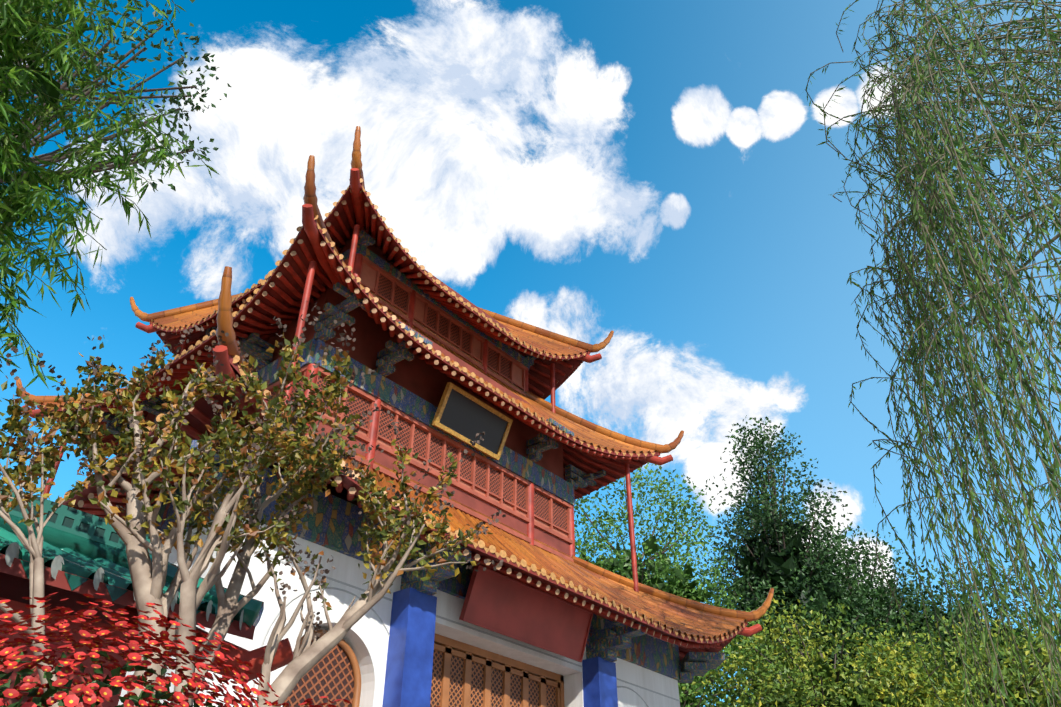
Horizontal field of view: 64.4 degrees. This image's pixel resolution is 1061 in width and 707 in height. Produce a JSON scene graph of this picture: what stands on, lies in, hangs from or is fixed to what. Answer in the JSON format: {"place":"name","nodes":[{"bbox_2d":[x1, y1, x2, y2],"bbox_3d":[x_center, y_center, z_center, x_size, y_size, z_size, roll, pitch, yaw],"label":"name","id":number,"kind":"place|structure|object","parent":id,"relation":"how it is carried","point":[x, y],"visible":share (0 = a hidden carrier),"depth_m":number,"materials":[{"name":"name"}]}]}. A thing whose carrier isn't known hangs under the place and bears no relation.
{"place":"outdoors","nodes":[
{"label":"outdoors","id":0,"kind":"place"},
{"bbox_2d":[4,694,33,706],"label":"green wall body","id":1,"kind":"structure","parent":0,"point":[25,698],"depth_m":4.04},
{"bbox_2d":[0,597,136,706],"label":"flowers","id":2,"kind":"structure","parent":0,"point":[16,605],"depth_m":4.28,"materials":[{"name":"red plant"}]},
{"bbox_2d":[0,485,149,551],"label":"green ridge wall","id":3,"kind":"structure","parent":0,"point":[79,523],"depth_m":4.66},
{"bbox_2d":[0,527,217,614],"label":"roof tile ends","id":4,"kind":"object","parent":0,"point":[82,565],"depth_m":4.33,"materials":[{"name":"teal ceramic"}]},
{"bbox_2d":[0,0,230,191],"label":"tall tree","id":5,"kind":"object","parent":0,"point":[115,55],"depth_m":10.56,"materials":[{"name":"green plant"}]},
{"bbox_2d":[0,554,233,622],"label":"green drip tiles","id":6,"kind":"object","parent":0,"point":[75,581],"depth_m":4.10,"materials":[{"name":"teal ceramic"}]},
{"bbox_2d":[0,553,254,662],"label":"wall","id":7,"kind":"structure","parent":0,"point":[14,583],"depth_m":4.51,"materials":[{"name":"paint"}]},
{"bbox_2d":[0,514,263,627],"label":"green roof ridges","id":8,"kind":"object","parent":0,"point":[93,550],"depth_m":4.69,"materials":[{"name":"teal ceramic"}]},
{"bbox_2d":[0,332,492,706],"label":"crape myrtle","id":9,"kind":"object","parent":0,"point":[305,483],"depth_m":3.94,"materials":[{"name":"plant"}]},
{"bbox_2d":[0,301,505,639],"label":"crape myrtle seedheads","id":10,"kind":"object","parent":9,"relation":"attached to","point":[14,349],"visible":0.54,"depth_m":4.20,"materials":[{"name":"brown plant"}]},
{"bbox_2d":[22,204,672,464],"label":"roof corner beams","id":11,"kind":"structure","parent":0,"point":[311,230],"depth_m":11.92,"materials":[{"name":"red wood"}]},
{"bbox_2d":[37,219,659,499],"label":"roof soffit","id":12,"kind":"structure","parent":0,"point":[290,260],"depth_m":12.90,"materials":[{"name":"red wood"}]},
{"bbox_2d":[44,231,652,498],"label":"roof rafters","id":13,"kind":"object","parent":12,"relation":"attached to","point":[265,334],"visible":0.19,"depth_m":13.45,"materials":[{"name":"red wood"}]},
{"bbox_2d":[167,189,574,374],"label":"roof rafter ends","id":14,"kind":"object","parent":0,"point":[328,224],"visible":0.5,"depth_m":14.91,"materials":[{"name":"beige wood"}]},
{"bbox_2d":[107,229,645,496],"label":"roof rafter ends","id":15,"kind":"object","parent":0,"point":[347,280],"visible":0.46,"depth_m":12.56,"materials":[{"name":"beige wood"}]},
{"bbox_2d":[73,376,732,660],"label":"roof rafters","id":16,"kind":"object","parent":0,"point":[89,507],"visible":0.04,"depth_m":10.06,"materials":[{"name":"red wood"}]},
{"bbox_2d":[71,374,730,649],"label":"roof rafter ends","id":17,"kind":"object","parent":16,"relation":"attached to","point":[338,479],"visible":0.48,"depth_m":10.25,"materials":[{"name":"wood"}]},
{"bbox_2d":[60,355,747,659],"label":"roof soffit","id":18,"kind":"structure","parent":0,"point":[203,406],"depth_m":9.91,"materials":[{"name":"red wood"}]},
{"bbox_2d":[290,363,574,556],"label":"storey columns","id":19,"kind":"structure","parent":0,"point":[373,440],"depth_m":12.88,"materials":[{"name":"red wood"}]},
{"bbox_2d":[344,256,526,395],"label":"storey frames","id":20,"kind":"structure","parent":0,"point":[418,296],"depth_m":15.85,"materials":[{"name":"red wood"}]},
{"bbox_2d":[347,263,521,386],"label":"plain storey panels","id":21,"kind":"object","parent":20,"relation":"in","point":[368,276],"depth_m":15.57,"materials":[{"name":"red wood"}]},
{"bbox_2d":[378,274,509,378],"bbox_3d":[-3.245,0.352,17.145,4.344,0.488,4.584,-25,-42,31],"label":"window lattice","id":22,"kind":"object","parent":20,"relation":"in","point":[385,290],"visible":0.06,"depth_m":15.93,"materials":[{"name":"red wood"}]},
{"bbox_2d":[213,345,761,636],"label":"roof corner beams","id":23,"kind":"structure","parent":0,"point":[220,352],"depth_m":8.43,"materials":[{"name":"red wood"}]},
{"bbox_2d":[0,0,1060,706],"label":"sky","id":24,"kind":"structure","parent":0,"point":[654,174],"materials":[{"name":"blue"}]},
{"bbox_2d":[805,0,1060,706],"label":"willow","id":25,"kind":"object","parent":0,"point":[966,169],"depth_m":7.09,"materials":[{"name":"green plant"}]},
{"label":"ground","id":26,"kind":"structure","parent":0,"visible":0},
{"bbox_2d":[118,518,679,706],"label":"ground floor walls","id":27,"kind":"structure","parent":26,"relation":"on","point":[366,638],"depth_m":9.80,"materials":[{"name":"white paint"}]},
{"bbox_2d":[293,629,360,706],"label":"window frames","id":28,"kind":"structure","parent":27,"relation":"attached to","point":[345,647],"depth_m":9.67,"materials":[{"name":"brown wood"}]},
{"bbox_2d":[282,638,353,706],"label":"lattice window","id":29,"kind":"structure","parent":28,"relation":"in","point":[330,675],"depth_m":9.41,"materials":[{"name":"brown wood"}]},
{"bbox_2d":[152,467,680,680],"bbox_3d":[-3.245,4.833,14.007,7.740,0.620,9.240,-25,-42,31],"label":"frieze","id":30,"kind":"object","parent":27,"relation":"on","point":[333,522],"visible":0.1,"depth_m":10.09,"materials":[{"name":"paint"}]},
{"bbox_2d":[62,362,744,638],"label":"roof tiles","id":31,"kind":"object","parent":30,"relation":"on","point":[681,619],"visible":0.04,"depth_m":14.40,"materials":[{"name":"orange ceramic"}]},
{"bbox_2d":[142,286,563,505],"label":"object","id":32,"kind":"object","parent":31,"relation":"on","point":[416,375],"depth_m":13.97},
{"bbox_2d":[44,224,638,591],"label":"columns","id":33,"kind":"structure","parent":32,"relation":"on","point":[308,288],"depth_m":14.83,"materials":[{"name":"red paint"}]},
{"bbox_2d":[40,215,657,454],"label":"roof tiles","id":34,"kind":"object","parent":32,"relation":"on","point":[585,434],"visible":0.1,"depth_m":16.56,"materials":[{"name":"orange ceramic"}]},
{"bbox_2d":[43,221,654,456],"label":"roof tile ends","id":35,"kind":"object","parent":34,"relation":"attached to","point":[424,345],"visible":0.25,"depth_m":13.22,"materials":[{"name":"orange ceramic"}]},
{"bbox_2d":[16,155,683,453],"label":"roof ridges","id":36,"kind":"object","parent":34,"relation":"on","point":[310,197],"visible":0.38,"depth_m":16.26,"materials":[{"name":"orange ceramic"}]},
{"bbox_2d":[99,282,605,489],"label":"roof brackets","id":37,"kind":"object","parent":32,"relation":"attached to","point":[389,356],"visible":0.4,"depth_m":13.24,"materials":[{"name":"wood"}]},
{"bbox_2d":[257,339,574,505],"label":"painted beam","id":38,"kind":"structure","parent":32,"relation":"attached to","point":[399,397],"depth_m":13.49,"materials":[{"name":"blue paint"}]},
{"bbox_2d":[266,365,573,561],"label":"storey frames","id":39,"kind":"structure","parent":32,"relation":"attached to","point":[413,422],"depth_m":13.94,"materials":[{"name":"red wood"}]},
{"bbox_2d":[271,375,566,530],"bbox_3d":[-3.245,2.789,15.438,5.244,0.520,6.224,-25,-42,31],"label":"balcony lattice","id":40,"kind":"object","parent":39,"relation":"in","point":[359,405],"visible":0.04,"depth_m":13.94,"materials":[{"name":"red wood"}]},
{"bbox_2d":[291,410,566,536],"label":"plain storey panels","id":41,"kind":"object","parent":39,"relation":"in","point":[386,444],"visible":0.08,"depth_m":14.00,"materials":[{"name":"red wood"}]},
{"bbox_2d":[338,226,519,353],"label":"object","id":42,"kind":"object","parent":32,"relation":"on","point":[375,249],"visible":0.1,"depth_m":15.48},
{"bbox_2d":[151,178,587,356],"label":"roof tiles","id":43,"kind":"object","parent":42,"relation":"on","point":[535,341],"visible":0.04,"depth_m":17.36,"materials":[{"name":"orange ceramic"}]},
{"bbox_2d":[135,168,601,362],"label":"roof corner beams","id":44,"kind":"structure","parent":43,"relation":"attached to","point":[355,186],"depth_m":14.81,"materials":[{"name":"red wood"}]},
{"bbox_2d":[153,185,585,358],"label":"roof tile ends","id":45,"kind":"object","parent":43,"relation":"attached to","point":[449,293],"visible":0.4,"depth_m":15.41,"materials":[{"name":"orange ceramic"}]},
{"bbox_2d":[150,183,589,399],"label":"roof soffit","id":46,"kind":"structure","parent":43,"relation":"attached to","point":[399,254],"depth_m":15.34,"materials":[{"name":"red wood"}]},
{"bbox_2d":[162,192,577,396],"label":"roof rafters","id":47,"kind":"object","parent":43,"relation":"attached to","point":[443,300],"visible":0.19,"depth_m":15.54,"materials":[{"name":"red wood"}]},
{"bbox_2d":[130,126,613,352],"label":"roof ridges","id":48,"kind":"object","parent":43,"relation":"on","point":[356,161],"visible":0.31,"depth_m":17.44,"materials":[{"name":"orange ceramic"}]},
{"bbox_2d":[205,230,535,365],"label":"storey brackets","id":49,"kind":"object","parent":42,"relation":"attached to","point":[366,240],"visible":0.06,"depth_m":14.85,"materials":[{"name":"wood"}]},
{"bbox_2d":[342,244,529,370],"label":"beam","id":50,"kind":"structure","parent":42,"relation":"attached to","point":[367,253],"depth_m":15.61,"materials":[{"name":"red wood"}]},
{"bbox_2d":[353,253,527,390],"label":"storey columns","id":51,"kind":"structure","parent":42,"relation":"attached to","point":[357,268],"depth_m":15.30,"materials":[{"name":"red wood"}]},
{"bbox_2d":[309,420,569,555],"bbox_3d":[-3.245,3.293,15.085,5.290,0.380,6.270,-25,-42,31],"label":"balcony panel","id":52,"kind":"object","parent":32,"relation":"attached to","point":[385,459],"visible":0.1,"depth_m":13.82,"materials":[{"name":"red wood"}]},
{"bbox_2d":[431,382,512,459],"bbox_3d":[-0.963,1.168,14.292,0.391,0.731,1.586,-25,-42,31],"label":"plaque frame","id":53,"kind":"object","parent":32,"relation":"attached to","point":[450,386],"visible":0.96,"depth_m":14.12,"materials":[{"name":"gold metal"}]},
{"bbox_2d":[439,389,507,453],"bbox_3d":[-0.970,1.168,14.299,0.307,0.591,1.450,-25,-42,31],"label":"name board","id":54,"kind":"object","parent":53,"relation":"in","point":[466,417],"visible":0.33,"depth_m":14.26,"materials":[{"name":"black wood"}]},
{"bbox_2d":[55,355,746,640],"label":"roof tile ends","id":55,"kind":"object","parent":31,"relation":"attached to","point":[481,543],"visible":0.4,"depth_m":10.51,"materials":[{"name":"orange ceramic"}]},
{"bbox_2d":[60,365,744,642],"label":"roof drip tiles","id":56,"kind":"object","parent":31,"relation":"attached to","point":[508,559],"visible":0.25,"depth_m":11.17,"materials":[{"name":"orange ceramic"}]},
{"bbox_2d":[216,266,773,621],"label":"roof ridges","id":57,"kind":"object","parent":31,"relation":"on","point":[224,318],"visible":0.21,"depth_m":15.39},
{"bbox_2d":[190,440,724,682],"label":"roof brackets","id":58,"kind":"object","parent":30,"relation":"attached to","point":[607,644],"visible":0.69,"depth_m":12.70,"materials":[{"name":"wood"}]},
{"bbox_2d":[459,564,592,661],"bbox_3d":[0.013,3.638,11.666,0.321,0.704,2.536,-25,-42,31],"label":"sign board frame","id":59,"kind":"object","parent":30,"relation":"attached to","point":[468,595],"visible":0.85,"depth_m":11.24,"materials":[{"name":"red wood"}]},
{"bbox_2d":[465,567,590,659],"bbox_3d":[0.005,3.639,11.673,0.280,0.656,2.500,-25,-42,31],"label":"red plaque","id":60,"kind":"object","parent":59,"relation":"in","point":[508,607],"visible":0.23,"depth_m":11.59,"materials":[{"name":"red wood"}]},
{"bbox_2d":[172,544,679,706],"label":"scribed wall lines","id":61,"kind":"object","parent":27,"relation":"attached to","point":[314,589],"depth_m":10.02,"materials":[{"name":"grey"}]},
{"bbox_2d":[434,633,563,706],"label":"door frames","id":62,"kind":"structure","parent":27,"relation":"attached to","point":[447,647],"depth_m":11.68,"materials":[{"name":"brown wood"}]},
{"bbox_2d":[430,650,555,706],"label":"lattice door","id":63,"kind":"structure","parent":62,"relation":"in","point":[456,682],"depth_m":11.44,"materials":[{"name":"brown wood"}]},
{"bbox_2d":[382,587,617,706],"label":"blue pillars","id":64,"kind":"structure","parent":27,"relation":"attached to","point":[408,673],"depth_m":10.01,"materials":[{"name":"paint"}]},
{"bbox_2d":[574,462,783,706],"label":"tree","id":65,"kind":"object","parent":26,"relation":"on","point":[677,582],"depth_m":29.46,"materials":[{"name":"green plant"}]},
{"bbox_2d":[694,415,918,706],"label":"tree","id":66,"kind":"object","parent":26,"relation":"on","point":[789,577],"depth_m":34.67,"materials":[{"name":"green plant"}]},
{"bbox_2d":[682,591,982,706],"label":"bush","id":67,"kind":"object","parent":26,"relation":"on","point":[797,694],"depth_m":22.35,"materials":[{"name":"green plant"}]},
{"bbox_2d":[805,522,991,693],"bbox_3d":[13.733,14.621,33.171,9.334,17.223,9.480,-25,-42,31],"label":"foliage","id":68,"kind":"object","parent":26,"relation":"on","point":[908,593],"depth_m":34.17,"materials":[{"name":"green plant"}]},
{"bbox_2d":[851,595,1060,706],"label":"bush","id":69,"kind":"object","parent":26,"relation":"on","point":[1036,688],"depth_m":22.02,"materials":[{"name":"green plant"}]},
{"bbox_2d":[857,554,1060,693],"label":"bush","id":70,"kind":"object","parent":26,"relation":"on","point":[954,615],"depth_m":34.87,"materials":[{"name":"green plant"}]},
{"bbox_2d":[991,595,1060,692],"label":"bush","id":71,"kind":"object","parent":26,"relation":"on","point":[1035,643],"visible":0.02,"depth_m":30.84,"materials":[{"name":"green plant"}]},
{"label":"terrace platform","id":72,"kind":"structure","parent":26,"relation":"on","visible":0},
{"bbox_2d":[0,0,207,379],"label":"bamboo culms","id":73,"kind":"object","parent":72,"relation":"on","point":[42,118],"visible":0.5,"depth_m":6.49,"materials":[{"name":"green plant"}]},
{"bbox_2d":[0,0,218,388],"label":"bamboo leaves","id":74,"kind":"object","parent":73,"relation":"attached to","point":[50,85],"visible":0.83,"depth_m":6.44,"materials":[{"name":"green plant"}]},
{"bbox_2d":[117,606,292,681],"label":"wall","id":75,"kind":"structure","parent":72,"relation":"on","point":[282,657],"depth_m":4.62,"materials":[{"name":"red paint"}]},
{"bbox_2d":[5,542,243,629],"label":"roof tile ends","id":76,"kind":"object","parent":75,"relation":"on","point":[12,551],"depth_m":4.07,"materials":[{"name":"ceramic"}]},
{"bbox_2d":[0,592,439,706],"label":"flowers","id":77,"kind":"object","parent":72,"relation":"on","point":[90,696],"depth_m":2.19,"materials":[{"name":"red plant"}]}
]}

